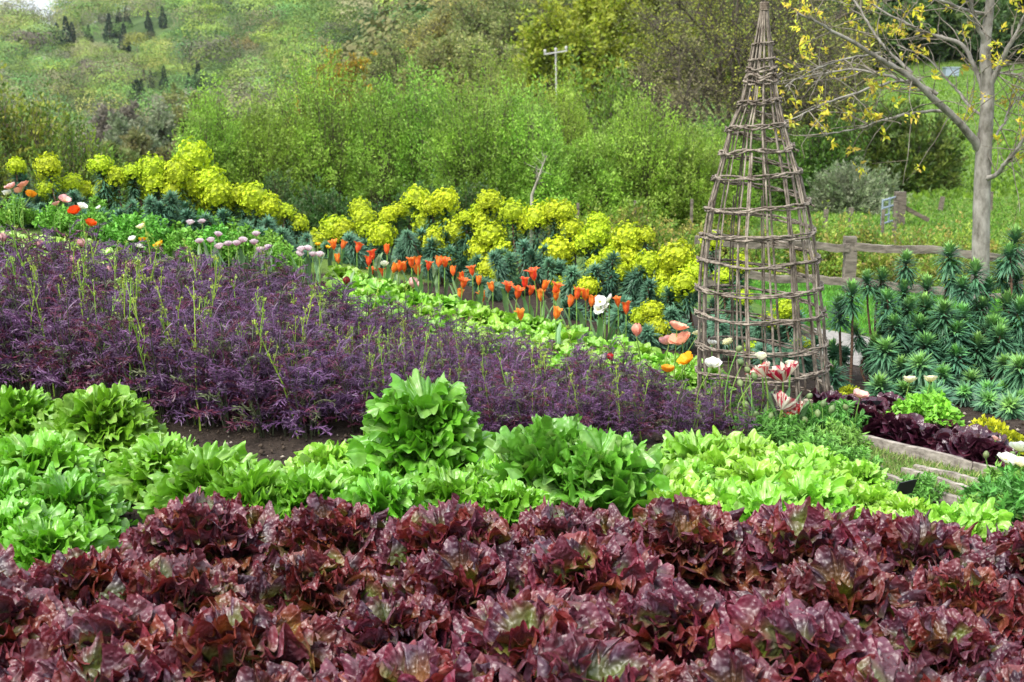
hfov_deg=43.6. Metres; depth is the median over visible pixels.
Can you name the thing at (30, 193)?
poppy
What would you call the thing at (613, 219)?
euphorbia
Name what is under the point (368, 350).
mizuna plant
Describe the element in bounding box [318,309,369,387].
mizuna plant
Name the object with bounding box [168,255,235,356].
mizuna plant
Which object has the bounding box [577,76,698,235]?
sallow bush
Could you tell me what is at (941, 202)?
fence stake
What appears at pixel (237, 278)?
mizuna plant
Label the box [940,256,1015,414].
euphorbia
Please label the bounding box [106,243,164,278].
mizuna plant
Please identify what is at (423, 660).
red lettuce
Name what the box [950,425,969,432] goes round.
dark red lettuce
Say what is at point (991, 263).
hedge bush
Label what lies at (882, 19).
woodland tree
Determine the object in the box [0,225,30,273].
mizuna plant
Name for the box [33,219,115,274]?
mizuna plant
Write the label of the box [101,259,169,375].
mizuna plant
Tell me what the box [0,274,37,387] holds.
mizuna plant
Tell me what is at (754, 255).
hedge bush
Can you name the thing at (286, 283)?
mizuna plant
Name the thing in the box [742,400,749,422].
poppy bud
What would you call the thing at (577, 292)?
orange tulip
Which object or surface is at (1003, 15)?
woodland tree
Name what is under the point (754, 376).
poppy bud
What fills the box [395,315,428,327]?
light green lettuce
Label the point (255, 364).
mizuna plant
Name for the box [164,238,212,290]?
mizuna plant
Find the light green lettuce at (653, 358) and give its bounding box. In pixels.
[635,353,661,362]
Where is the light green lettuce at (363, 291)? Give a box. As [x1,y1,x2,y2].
[352,284,383,297]
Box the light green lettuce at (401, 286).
[392,280,414,293]
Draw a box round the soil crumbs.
[0,374,1023,582]
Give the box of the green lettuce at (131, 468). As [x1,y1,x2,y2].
[96,431,210,502]
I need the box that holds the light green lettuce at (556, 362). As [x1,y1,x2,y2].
[545,358,570,383]
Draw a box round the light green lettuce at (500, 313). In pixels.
[485,308,507,317]
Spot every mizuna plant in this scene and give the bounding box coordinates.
[0,224,31,282]
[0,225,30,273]
[0,237,14,290]
[0,246,42,321]
[0,249,30,286]
[0,252,57,369]
[0,257,17,301]
[0,258,36,305]
[0,265,69,389]
[0,268,28,373]
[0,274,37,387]
[0,292,35,387]
[1,208,69,287]
[1,255,60,327]
[2,278,83,397]
[5,239,76,298]
[8,225,81,271]
[12,258,92,387]
[13,251,64,376]
[18,248,86,303]
[25,284,122,393]
[27,234,101,363]
[31,232,90,299]
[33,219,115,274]
[35,271,78,338]
[39,258,119,388]
[48,246,125,345]
[54,280,122,397]
[59,243,103,278]
[72,260,128,322]
[72,306,148,397]
[73,276,169,380]
[74,246,130,296]
[75,223,113,295]
[76,239,152,301]
[79,253,148,375]
[80,239,138,297]
[87,263,147,302]
[91,277,188,413]
[93,240,158,302]
[99,248,188,399]
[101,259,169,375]
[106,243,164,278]
[112,233,194,302]
[112,277,163,324]
[113,265,147,301]
[118,239,159,279]
[118,266,192,387]
[124,309,211,421]
[127,221,185,295]
[129,307,191,408]
[138,265,235,325]
[143,287,203,341]
[147,251,179,283]
[148,312,234,425]
[153,261,186,289]
[153,286,242,411]
[156,246,229,297]
[158,250,204,279]
[158,296,214,412]
[162,272,221,308]
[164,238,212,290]
[164,281,238,430]
[164,285,193,323]
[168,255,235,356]
[174,310,259,415]
[179,260,235,298]
[179,299,282,431]
[180,248,237,308]
[186,270,253,323]
[189,284,247,325]
[196,250,252,289]
[200,297,294,432]
[201,293,248,339]
[204,293,237,331]
[206,258,263,303]
[211,260,256,326]
[212,282,294,361]
[215,314,317,437]
[217,274,283,325]
[220,253,273,311]
[225,307,301,417]
[226,290,270,312]
[235,293,283,325]
[237,300,281,352]
[239,267,307,317]
[245,244,305,300]
[246,244,307,307]
[248,312,325,417]
[250,286,316,326]
[251,343,329,437]
[252,319,342,440]
[257,295,326,418]
[258,300,329,359]
[266,291,318,341]
[273,263,318,319]
[274,280,308,341]
[277,281,338,405]
[286,285,332,328]
[290,275,356,336]
[290,296,346,383]
[294,325,353,422]
[299,278,350,318]
[302,282,359,332]
[304,291,351,398]
[306,298,345,346]
[308,286,355,327]
[315,333,390,435]
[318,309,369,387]
[319,339,367,419]
[323,326,370,403]
[324,315,364,367]
[332,278,366,339]
[336,336,404,418]
[337,279,391,351]
[339,310,391,367]
[344,324,396,415]
[344,352,394,426]
[346,309,391,359]
[346,338,399,418]
[348,337,388,370]
[350,304,395,346]
[362,296,403,335]
[369,329,406,366]
[374,279,423,339]
[374,312,416,361]
[376,326,416,372]
[384,315,427,374]
[384,332,408,385]
[385,346,446,381]
[389,326,436,382]
[390,301,436,347]
[391,315,436,361]
[395,329,436,377]
[406,365,434,383]
[412,342,453,380]
[414,334,455,377]
[416,363,460,383]
[421,318,464,359]
[426,303,472,351]
[429,323,463,377]
[430,325,468,384]
[434,370,477,405]
[436,363,470,387]
[440,337,478,386]
[441,332,473,362]
[450,379,483,430]
[453,347,501,409]
[456,326,499,383]
[457,329,478,360]
[464,371,510,431]
[465,368,505,419]
[466,312,498,369]
[471,354,510,394]
[472,344,502,395]
[473,364,524,432]
[479,325,525,373]
[489,337,544,395]
[493,344,518,385]
[493,351,541,428]
[493,357,533,419]
[499,337,537,388]
[499,340,555,426]
[500,330,536,374]
[511,340,548,383]
[516,355,571,415]
[517,337,561,388]
[519,376,564,424]
[520,343,560,408]
[541,368,584,420]
[551,356,583,409]
[555,350,600,414]
[556,344,591,382]
[558,370,610,430]
[560,346,620,399]
[561,325,598,382]
[567,343,624,397]
[569,363,612,419]
[575,369,627,431]
[588,363,634,428]
[598,365,651,436]
[603,335,641,390]
[613,356,639,405]
[616,379,658,443]
[619,361,658,415]
[630,357,660,405]
[630,357,677,425]
[644,369,677,418]
[646,379,699,436]
[648,358,693,426]
[678,398,714,435]
[680,384,712,425]
[691,394,730,433]
[701,369,736,419]
[706,400,734,436]
[724,363,761,413]
[726,393,761,436]
[749,378,779,414]
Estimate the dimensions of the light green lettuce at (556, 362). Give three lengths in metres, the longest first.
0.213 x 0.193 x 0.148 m
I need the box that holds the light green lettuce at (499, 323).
[486,320,506,327]
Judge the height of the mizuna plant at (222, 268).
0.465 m
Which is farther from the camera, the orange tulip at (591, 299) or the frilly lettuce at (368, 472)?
the orange tulip at (591, 299)
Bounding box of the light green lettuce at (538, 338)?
[526,333,548,342]
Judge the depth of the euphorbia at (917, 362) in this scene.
5.68 m
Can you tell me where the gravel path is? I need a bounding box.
[814,328,995,378]
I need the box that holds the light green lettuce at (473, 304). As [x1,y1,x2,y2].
[452,299,483,308]
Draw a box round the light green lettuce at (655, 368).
[642,360,671,383]
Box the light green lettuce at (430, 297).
[418,293,434,300]
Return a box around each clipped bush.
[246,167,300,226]
[278,174,362,239]
[351,169,461,245]
[438,173,515,241]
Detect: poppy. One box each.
[0,190,10,232]
[4,182,14,225]
[13,187,23,233]
[17,181,28,234]
[20,189,36,233]
[52,201,60,236]
[54,194,70,236]
[67,205,81,235]
[77,202,87,230]
[85,218,96,240]
[131,223,144,251]
[138,237,145,254]
[152,240,162,257]
[659,335,669,384]
[661,364,673,419]
[668,331,689,391]
[669,321,688,384]
[673,351,692,423]
[684,330,697,392]
[696,356,721,428]
[707,339,716,390]
[722,337,732,396]
[853,388,869,421]
[903,376,916,398]
[924,375,937,393]
[992,435,1001,457]
[997,452,1018,467]
[1009,441,1023,455]
[1012,456,1023,471]
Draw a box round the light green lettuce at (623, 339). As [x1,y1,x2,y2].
[601,334,633,349]
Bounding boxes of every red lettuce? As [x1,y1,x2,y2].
[0,543,30,578]
[0,572,87,656]
[0,591,182,681]
[0,664,23,681]
[8,544,145,608]
[24,628,214,681]
[71,548,251,618]
[114,485,286,575]
[148,597,348,681]
[220,661,333,681]
[238,543,383,616]
[247,492,389,571]
[310,587,466,671]
[316,631,497,681]
[370,493,533,577]
[379,535,523,616]
[433,585,656,680]
[490,622,684,681]
[504,526,679,601]
[507,495,630,549]
[583,576,746,665]
[621,492,768,599]
[662,648,795,681]
[694,585,902,681]
[707,495,897,603]
[736,545,931,632]
[810,388,846,402]
[812,650,968,681]
[818,396,853,418]
[828,393,861,402]
[848,403,883,435]
[853,395,890,414]
[857,507,1015,579]
[860,409,900,440]
[869,599,1023,677]
[873,391,906,403]
[873,413,925,443]
[882,401,895,413]
[900,423,939,446]
[903,557,1023,650]
[918,428,958,451]
[923,417,962,429]
[936,431,997,460]
[941,659,1023,681]
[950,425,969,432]
[956,434,1017,468]
[958,424,1013,450]
[985,515,1023,585]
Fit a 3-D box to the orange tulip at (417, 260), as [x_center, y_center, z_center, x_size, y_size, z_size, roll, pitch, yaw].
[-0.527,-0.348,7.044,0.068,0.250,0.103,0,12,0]
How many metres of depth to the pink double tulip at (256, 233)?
7.20 m
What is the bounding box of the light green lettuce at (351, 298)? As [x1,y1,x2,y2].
[332,294,360,306]
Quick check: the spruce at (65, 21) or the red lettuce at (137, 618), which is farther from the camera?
the spruce at (65, 21)
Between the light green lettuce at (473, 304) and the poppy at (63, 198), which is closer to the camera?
the light green lettuce at (473, 304)
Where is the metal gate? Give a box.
[880,196,895,224]
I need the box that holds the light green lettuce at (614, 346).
[600,343,631,352]
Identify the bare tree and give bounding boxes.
[603,0,888,156]
[725,0,898,142]
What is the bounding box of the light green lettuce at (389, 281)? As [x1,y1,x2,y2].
[378,278,397,288]
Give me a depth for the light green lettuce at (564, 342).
6.16 m
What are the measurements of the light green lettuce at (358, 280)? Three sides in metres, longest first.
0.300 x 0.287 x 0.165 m
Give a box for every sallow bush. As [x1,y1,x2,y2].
[167,69,262,221]
[209,82,342,218]
[251,20,377,206]
[329,75,430,212]
[381,45,473,200]
[411,62,535,230]
[450,34,544,135]
[473,70,590,230]
[534,57,595,155]
[549,111,649,227]
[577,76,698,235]
[647,107,736,233]
[679,113,764,227]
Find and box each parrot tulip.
[746,361,769,412]
[762,361,798,420]
[773,387,801,419]
[782,401,809,425]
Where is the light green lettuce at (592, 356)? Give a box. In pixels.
[570,351,606,363]
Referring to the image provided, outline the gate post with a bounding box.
[892,191,929,224]
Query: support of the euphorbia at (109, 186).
on the ground at (252, 440)
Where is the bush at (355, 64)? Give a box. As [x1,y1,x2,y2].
[282,45,376,153]
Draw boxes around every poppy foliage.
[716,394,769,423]
[731,407,786,433]
[757,412,818,446]
[775,403,828,431]
[781,426,850,456]
[804,398,871,428]
[810,416,874,448]
[838,443,883,469]
[889,470,950,503]
[957,471,1018,497]
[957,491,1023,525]
[958,462,1023,524]
[982,454,1023,480]
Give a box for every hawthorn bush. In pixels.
[0,61,81,202]
[0,129,14,205]
[25,106,136,210]
[764,109,868,206]
[821,84,971,193]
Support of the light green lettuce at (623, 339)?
on the ground at (252, 440)
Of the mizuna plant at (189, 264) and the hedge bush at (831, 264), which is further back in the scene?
the hedge bush at (831, 264)
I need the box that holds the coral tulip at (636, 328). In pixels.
[629,323,641,396]
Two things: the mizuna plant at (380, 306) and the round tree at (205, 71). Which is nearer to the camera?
the mizuna plant at (380, 306)
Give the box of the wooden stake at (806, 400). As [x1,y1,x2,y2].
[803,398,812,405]
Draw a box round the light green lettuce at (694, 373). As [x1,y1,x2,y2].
[688,365,736,393]
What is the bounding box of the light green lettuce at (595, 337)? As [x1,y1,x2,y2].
[587,336,605,341]
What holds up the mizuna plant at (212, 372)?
on the ground at (252, 440)
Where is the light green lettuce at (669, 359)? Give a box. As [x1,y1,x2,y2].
[659,357,677,362]
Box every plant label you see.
[861,401,881,405]
[896,479,916,494]
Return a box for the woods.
[311,0,732,109]
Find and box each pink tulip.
[0,232,9,273]
[77,238,88,274]
[409,271,422,289]
[412,277,422,292]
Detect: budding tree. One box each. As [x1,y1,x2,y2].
[355,1,459,119]
[392,23,496,139]
[396,0,490,113]
[441,0,533,100]
[451,32,561,110]
[475,0,572,67]
[533,10,595,132]
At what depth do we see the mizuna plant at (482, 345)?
5.38 m
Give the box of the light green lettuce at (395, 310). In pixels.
[379,307,403,327]
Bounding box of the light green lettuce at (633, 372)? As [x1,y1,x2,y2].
[620,362,654,385]
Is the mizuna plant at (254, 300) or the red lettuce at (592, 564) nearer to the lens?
the red lettuce at (592, 564)
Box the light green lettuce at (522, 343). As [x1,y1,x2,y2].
[513,337,531,348]
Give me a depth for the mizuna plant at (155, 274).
6.09 m
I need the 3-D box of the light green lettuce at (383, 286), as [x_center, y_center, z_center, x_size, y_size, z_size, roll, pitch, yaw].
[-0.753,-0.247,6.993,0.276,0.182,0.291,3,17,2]
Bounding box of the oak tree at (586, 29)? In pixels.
[508,0,732,133]
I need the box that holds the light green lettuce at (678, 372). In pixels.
[658,369,696,393]
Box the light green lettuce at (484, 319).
[464,304,499,324]
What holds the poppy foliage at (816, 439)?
on the ground at (252, 440)
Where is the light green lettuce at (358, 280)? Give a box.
[339,273,366,287]
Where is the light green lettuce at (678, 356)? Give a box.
[671,353,702,360]
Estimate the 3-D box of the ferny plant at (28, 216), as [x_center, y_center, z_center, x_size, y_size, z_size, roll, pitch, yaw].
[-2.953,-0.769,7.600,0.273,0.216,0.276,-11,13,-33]
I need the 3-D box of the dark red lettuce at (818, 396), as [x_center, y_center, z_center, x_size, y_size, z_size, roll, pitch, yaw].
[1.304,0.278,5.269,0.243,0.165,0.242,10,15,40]
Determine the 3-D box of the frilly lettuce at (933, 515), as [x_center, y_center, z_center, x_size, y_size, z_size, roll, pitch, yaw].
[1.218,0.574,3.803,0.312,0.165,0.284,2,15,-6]
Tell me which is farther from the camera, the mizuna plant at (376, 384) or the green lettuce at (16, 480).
the mizuna plant at (376, 384)
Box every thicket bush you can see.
[560,45,659,144]
[646,109,726,142]
[705,92,780,213]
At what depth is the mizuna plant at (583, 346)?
5.49 m
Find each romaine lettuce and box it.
[475,413,608,504]
[529,427,669,520]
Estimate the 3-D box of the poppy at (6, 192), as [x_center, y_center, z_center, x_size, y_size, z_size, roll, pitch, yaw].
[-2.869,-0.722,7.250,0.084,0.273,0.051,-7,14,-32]
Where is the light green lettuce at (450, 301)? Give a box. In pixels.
[429,293,464,309]
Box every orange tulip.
[328,238,344,265]
[334,248,341,264]
[335,239,347,266]
[347,241,363,267]
[364,255,372,277]
[366,254,378,275]
[367,249,382,277]
[375,266,389,276]
[384,243,390,278]
[391,262,397,281]
[396,260,404,285]
[402,257,413,281]
[402,260,413,282]
[413,255,421,289]
[413,264,422,278]
[425,260,439,294]
[432,255,442,293]
[439,256,450,295]
[450,265,458,295]
[450,285,463,297]
[451,277,469,301]
[452,271,463,298]
[465,265,482,300]
[476,275,483,304]
[476,290,493,306]
[482,281,494,308]
[501,281,512,312]
[506,285,524,312]
[513,276,528,313]
[514,308,525,338]
[521,285,536,313]
[523,266,540,316]
[536,288,546,317]
[540,281,562,321]
[542,280,552,318]
[552,289,560,321]
[553,306,562,344]
[560,294,574,330]
[562,286,584,325]
[577,288,588,326]
[584,294,596,330]
[612,295,629,334]
[616,300,630,336]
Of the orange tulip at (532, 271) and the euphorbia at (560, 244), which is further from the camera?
the euphorbia at (560, 244)
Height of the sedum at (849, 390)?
0.073 m
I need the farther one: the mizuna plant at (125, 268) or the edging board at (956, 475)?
the mizuna plant at (125, 268)
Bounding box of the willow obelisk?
[694,1,833,414]
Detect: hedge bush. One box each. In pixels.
[522,198,583,254]
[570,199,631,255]
[607,190,675,255]
[649,229,728,272]
[652,217,720,245]
[694,215,744,261]
[720,230,788,282]
[742,220,801,274]
[773,200,849,269]
[789,233,860,277]
[811,208,876,254]
[851,207,903,274]
[856,252,930,286]
[886,209,947,264]
[915,211,1005,264]
[918,245,970,286]
[951,234,1002,262]
[990,251,1023,291]
[995,217,1023,252]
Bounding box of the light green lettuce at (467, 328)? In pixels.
[453,325,474,335]
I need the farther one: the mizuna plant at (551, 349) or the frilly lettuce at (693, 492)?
the mizuna plant at (551, 349)
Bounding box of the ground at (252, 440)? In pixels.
[0,0,1023,587]
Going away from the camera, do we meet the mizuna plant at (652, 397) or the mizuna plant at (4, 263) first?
the mizuna plant at (652, 397)
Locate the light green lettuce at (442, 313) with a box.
[430,309,462,324]
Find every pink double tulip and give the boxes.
[186,219,194,229]
[189,238,203,264]
[198,219,205,231]
[203,237,219,266]
[210,231,222,266]
[214,240,223,271]
[217,241,238,275]
[228,240,240,268]
[238,237,248,277]
[244,239,257,279]
[252,231,264,277]
[255,247,263,276]
[263,244,271,280]
[290,246,311,283]
[291,250,304,282]
[303,251,324,285]
[304,245,312,284]
[314,251,323,286]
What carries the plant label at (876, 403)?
on the ground at (252, 440)
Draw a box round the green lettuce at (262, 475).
[185,458,296,518]
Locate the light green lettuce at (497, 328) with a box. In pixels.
[477,323,510,338]
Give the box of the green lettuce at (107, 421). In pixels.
[28,379,168,460]
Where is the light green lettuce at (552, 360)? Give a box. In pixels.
[517,344,555,365]
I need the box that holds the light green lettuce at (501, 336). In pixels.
[488,333,519,343]
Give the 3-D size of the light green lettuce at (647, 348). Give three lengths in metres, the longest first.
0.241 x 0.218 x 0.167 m
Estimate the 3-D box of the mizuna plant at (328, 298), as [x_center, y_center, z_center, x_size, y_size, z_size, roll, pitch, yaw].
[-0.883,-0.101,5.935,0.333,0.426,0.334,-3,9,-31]
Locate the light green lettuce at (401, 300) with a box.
[391,298,417,312]
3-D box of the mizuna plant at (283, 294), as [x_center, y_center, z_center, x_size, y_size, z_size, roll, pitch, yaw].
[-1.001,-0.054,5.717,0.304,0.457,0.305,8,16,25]
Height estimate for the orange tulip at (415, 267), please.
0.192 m
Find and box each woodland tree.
[722,0,890,35]
[804,0,918,69]
[870,0,965,62]
[878,0,915,7]
[929,0,1023,65]
[957,0,1023,9]
[975,0,1023,10]
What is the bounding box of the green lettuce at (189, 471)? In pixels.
[132,440,258,522]
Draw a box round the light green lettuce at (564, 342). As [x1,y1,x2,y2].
[536,338,569,346]
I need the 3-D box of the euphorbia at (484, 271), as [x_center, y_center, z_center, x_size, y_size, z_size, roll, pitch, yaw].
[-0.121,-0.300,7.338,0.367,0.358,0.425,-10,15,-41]
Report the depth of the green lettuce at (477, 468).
4.05 m
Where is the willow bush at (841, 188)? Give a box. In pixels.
[801,155,912,214]
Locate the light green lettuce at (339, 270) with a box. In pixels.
[321,264,360,283]
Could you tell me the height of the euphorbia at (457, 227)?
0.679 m
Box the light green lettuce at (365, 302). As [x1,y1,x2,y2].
[354,295,389,312]
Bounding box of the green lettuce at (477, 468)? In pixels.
[456,453,536,486]
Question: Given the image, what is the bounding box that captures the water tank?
[942,67,959,75]
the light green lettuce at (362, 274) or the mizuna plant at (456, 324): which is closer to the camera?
the mizuna plant at (456, 324)
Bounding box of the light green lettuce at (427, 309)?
[412,303,437,318]
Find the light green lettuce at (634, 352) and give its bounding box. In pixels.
[613,345,641,359]
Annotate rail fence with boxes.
[694,230,1023,299]
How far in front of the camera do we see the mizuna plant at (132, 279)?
5.78 m
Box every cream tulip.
[375,258,396,278]
[755,351,774,411]
[785,360,810,400]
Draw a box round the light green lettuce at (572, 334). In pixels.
[548,329,584,342]
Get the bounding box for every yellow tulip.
[309,237,320,260]
[325,245,332,270]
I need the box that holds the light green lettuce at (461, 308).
[444,303,480,325]
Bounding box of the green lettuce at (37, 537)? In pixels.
[0,509,122,570]
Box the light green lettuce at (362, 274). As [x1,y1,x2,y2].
[343,270,373,280]
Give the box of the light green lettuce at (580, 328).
[561,324,603,338]
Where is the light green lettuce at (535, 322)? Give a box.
[521,313,550,334]
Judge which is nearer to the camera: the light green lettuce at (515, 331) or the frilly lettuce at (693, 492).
the frilly lettuce at (693, 492)
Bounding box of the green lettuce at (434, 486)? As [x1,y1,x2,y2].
[403,465,495,512]
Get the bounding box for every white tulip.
[588,295,605,337]
[594,305,604,337]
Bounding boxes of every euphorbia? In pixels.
[0,156,44,209]
[10,151,105,227]
[67,153,139,219]
[95,151,181,227]
[152,136,213,230]
[174,163,253,237]
[213,180,281,240]
[267,202,314,253]
[298,227,355,265]
[318,196,392,262]
[342,201,421,271]
[400,184,470,279]
[420,185,482,285]
[459,189,519,281]
[469,254,527,300]
[487,197,553,293]
[523,198,622,303]
[560,267,642,330]
[572,211,646,310]
[608,220,694,310]
[619,278,697,352]
[651,230,751,347]
[707,251,807,364]
[750,298,853,377]
[819,278,872,391]
[845,265,911,396]
[859,248,959,407]
[920,240,981,396]
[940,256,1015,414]
[971,223,1023,420]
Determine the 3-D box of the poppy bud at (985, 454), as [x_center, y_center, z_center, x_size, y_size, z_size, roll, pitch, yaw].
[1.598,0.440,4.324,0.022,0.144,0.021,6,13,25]
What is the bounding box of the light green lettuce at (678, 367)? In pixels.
[672,363,690,386]
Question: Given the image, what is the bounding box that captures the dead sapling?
[525,151,550,248]
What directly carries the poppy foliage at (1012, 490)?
on the ground at (252, 440)
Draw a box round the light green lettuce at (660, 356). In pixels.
[655,351,673,359]
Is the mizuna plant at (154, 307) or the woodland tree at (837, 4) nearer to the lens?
the mizuna plant at (154, 307)
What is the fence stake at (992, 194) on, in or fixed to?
on the ground at (252, 440)
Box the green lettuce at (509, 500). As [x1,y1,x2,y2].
[467,476,557,529]
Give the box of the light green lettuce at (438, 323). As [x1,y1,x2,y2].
[422,316,459,333]
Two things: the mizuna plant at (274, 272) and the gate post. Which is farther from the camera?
the gate post
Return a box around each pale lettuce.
[0,231,31,252]
[11,234,59,256]
[43,236,68,254]
[65,238,102,255]
[95,247,115,262]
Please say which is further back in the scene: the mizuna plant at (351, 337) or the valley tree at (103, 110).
the valley tree at (103, 110)
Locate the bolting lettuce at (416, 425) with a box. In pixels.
[343,368,495,482]
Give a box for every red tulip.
[332,270,354,291]
[607,353,613,374]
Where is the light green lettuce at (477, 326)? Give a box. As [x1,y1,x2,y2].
[458,319,479,333]
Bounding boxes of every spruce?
[51,22,59,53]
[58,16,74,57]
[64,22,79,56]
[77,19,85,37]
[84,25,93,44]
[102,13,116,45]
[114,16,120,38]
[117,23,131,52]
[121,6,132,28]
[126,83,133,102]
[131,79,148,123]
[136,79,146,108]
[144,10,152,28]
[146,20,154,38]
[147,70,154,87]
[157,66,168,90]
[158,6,167,28]
[184,72,194,96]
[192,60,205,92]
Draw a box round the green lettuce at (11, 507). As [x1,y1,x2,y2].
[0,492,73,540]
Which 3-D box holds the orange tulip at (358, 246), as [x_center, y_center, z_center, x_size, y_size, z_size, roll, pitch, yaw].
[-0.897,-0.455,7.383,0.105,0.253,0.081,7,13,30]
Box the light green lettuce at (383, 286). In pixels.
[359,277,393,293]
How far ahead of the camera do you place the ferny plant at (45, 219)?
7.48 m
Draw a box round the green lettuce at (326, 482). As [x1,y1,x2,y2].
[254,462,354,519]
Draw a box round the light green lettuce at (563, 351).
[553,346,577,360]
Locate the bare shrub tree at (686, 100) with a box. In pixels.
[616,18,761,141]
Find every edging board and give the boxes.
[860,435,996,473]
[886,473,967,505]
[901,467,966,491]
[913,464,982,485]
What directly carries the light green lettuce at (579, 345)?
on the ground at (252, 440)
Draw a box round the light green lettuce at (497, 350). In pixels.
[477,342,512,360]
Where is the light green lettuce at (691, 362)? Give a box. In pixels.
[689,360,702,369]
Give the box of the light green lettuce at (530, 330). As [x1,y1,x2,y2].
[504,321,537,337]
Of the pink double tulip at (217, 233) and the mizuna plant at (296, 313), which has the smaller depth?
the mizuna plant at (296, 313)
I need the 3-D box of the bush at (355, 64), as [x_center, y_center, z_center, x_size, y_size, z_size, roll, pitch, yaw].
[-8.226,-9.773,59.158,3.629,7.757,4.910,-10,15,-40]
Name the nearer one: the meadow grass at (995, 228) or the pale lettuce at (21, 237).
the pale lettuce at (21, 237)
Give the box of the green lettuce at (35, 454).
[0,427,108,477]
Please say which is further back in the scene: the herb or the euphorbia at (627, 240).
the euphorbia at (627, 240)
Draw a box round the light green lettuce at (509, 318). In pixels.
[500,312,529,324]
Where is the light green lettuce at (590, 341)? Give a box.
[570,336,602,351]
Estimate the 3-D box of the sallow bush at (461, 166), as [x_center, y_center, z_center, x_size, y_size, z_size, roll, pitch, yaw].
[-0.496,-3.184,21.814,2.375,3.140,2.882,0,12,0]
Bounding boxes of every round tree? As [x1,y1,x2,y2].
[0,26,55,71]
[56,78,95,108]
[67,55,106,90]
[120,30,148,56]
[122,50,166,79]
[165,41,197,70]
[195,62,233,92]
[222,32,259,57]
[260,17,295,44]
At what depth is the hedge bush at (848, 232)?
13.66 m
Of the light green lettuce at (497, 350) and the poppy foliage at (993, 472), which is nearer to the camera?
the poppy foliage at (993, 472)
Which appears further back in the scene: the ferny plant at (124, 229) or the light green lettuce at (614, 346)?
the ferny plant at (124, 229)
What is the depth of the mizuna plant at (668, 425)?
4.79 m
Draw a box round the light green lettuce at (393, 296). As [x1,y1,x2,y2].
[370,292,398,305]
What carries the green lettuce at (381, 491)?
on the ground at (252, 440)
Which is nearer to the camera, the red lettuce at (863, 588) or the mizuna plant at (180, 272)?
the red lettuce at (863, 588)
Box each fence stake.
[690,199,693,227]
[823,209,828,232]
[848,208,853,231]
[881,209,884,232]
[892,201,897,243]
[938,196,944,211]
[990,192,993,210]
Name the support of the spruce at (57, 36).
on the ground at (252, 440)
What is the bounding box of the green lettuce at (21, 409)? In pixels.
[0,384,62,438]
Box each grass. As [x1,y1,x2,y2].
[727,56,1023,200]
[729,279,1023,356]
[769,195,1023,251]
[861,445,985,496]
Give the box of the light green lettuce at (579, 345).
[562,342,598,352]
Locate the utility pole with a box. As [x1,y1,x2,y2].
[544,46,567,119]
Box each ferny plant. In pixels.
[0,193,38,229]
[31,200,77,235]
[68,206,113,239]
[82,194,111,215]
[98,210,146,249]
[109,203,148,226]
[128,211,178,257]
[154,205,187,232]
[158,224,209,261]
[191,206,222,233]
[191,221,238,265]
[215,216,252,237]
[218,223,263,268]
[246,227,295,264]
[264,240,305,276]
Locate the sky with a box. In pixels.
[0,0,128,31]
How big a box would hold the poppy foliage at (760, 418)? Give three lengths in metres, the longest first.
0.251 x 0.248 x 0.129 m
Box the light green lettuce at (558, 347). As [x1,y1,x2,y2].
[531,341,567,357]
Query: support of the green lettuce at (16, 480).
on the ground at (252, 440)
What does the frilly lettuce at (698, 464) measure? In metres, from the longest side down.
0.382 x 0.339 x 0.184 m
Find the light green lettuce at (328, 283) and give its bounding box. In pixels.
[322,277,357,299]
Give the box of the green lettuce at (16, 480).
[0,466,32,499]
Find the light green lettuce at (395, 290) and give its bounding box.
[381,287,404,296]
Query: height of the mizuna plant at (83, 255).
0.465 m
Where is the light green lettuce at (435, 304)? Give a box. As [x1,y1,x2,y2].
[416,301,448,311]
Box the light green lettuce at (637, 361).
[630,359,655,367]
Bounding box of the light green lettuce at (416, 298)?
[397,290,434,305]
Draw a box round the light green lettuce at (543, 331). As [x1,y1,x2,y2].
[537,329,553,339]
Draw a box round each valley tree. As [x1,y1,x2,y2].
[77,99,139,165]
[85,139,142,199]
[97,110,163,156]
[118,126,185,205]
[133,99,182,148]
[149,82,225,140]
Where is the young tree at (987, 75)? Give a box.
[749,0,1023,316]
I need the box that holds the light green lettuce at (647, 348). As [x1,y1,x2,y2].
[626,340,661,354]
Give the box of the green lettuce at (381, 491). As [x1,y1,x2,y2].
[334,466,428,521]
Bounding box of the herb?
[886,388,965,425]
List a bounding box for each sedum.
[838,384,859,393]
[965,414,1012,439]
[998,428,1023,456]
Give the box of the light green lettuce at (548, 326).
[535,319,567,333]
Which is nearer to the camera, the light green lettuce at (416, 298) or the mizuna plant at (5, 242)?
the mizuna plant at (5, 242)
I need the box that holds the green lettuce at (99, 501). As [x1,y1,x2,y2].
[0,461,138,539]
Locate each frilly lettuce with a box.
[283,439,350,474]
[327,454,404,483]
[630,475,723,521]
[632,449,709,502]
[645,428,739,459]
[674,456,720,484]
[684,440,769,473]
[689,476,742,511]
[712,425,779,456]
[712,456,795,486]
[712,470,812,521]
[756,450,830,474]
[764,465,862,512]
[777,442,846,468]
[813,465,861,504]
[824,502,860,519]
[837,456,893,490]
[846,481,902,508]
[856,503,898,519]
[872,494,932,512]
[893,505,959,522]
[915,494,957,522]
[928,513,995,542]
[941,497,1013,531]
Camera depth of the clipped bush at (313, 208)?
11.42 m
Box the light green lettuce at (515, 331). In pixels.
[486,327,526,338]
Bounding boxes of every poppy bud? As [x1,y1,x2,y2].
[725,345,742,432]
[730,359,743,429]
[737,372,757,425]
[737,379,744,426]
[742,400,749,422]
[744,367,751,431]
[768,412,773,418]
[806,393,813,417]
[815,409,820,431]
[820,400,825,428]
[828,405,834,415]
[843,404,848,426]
[983,451,988,475]

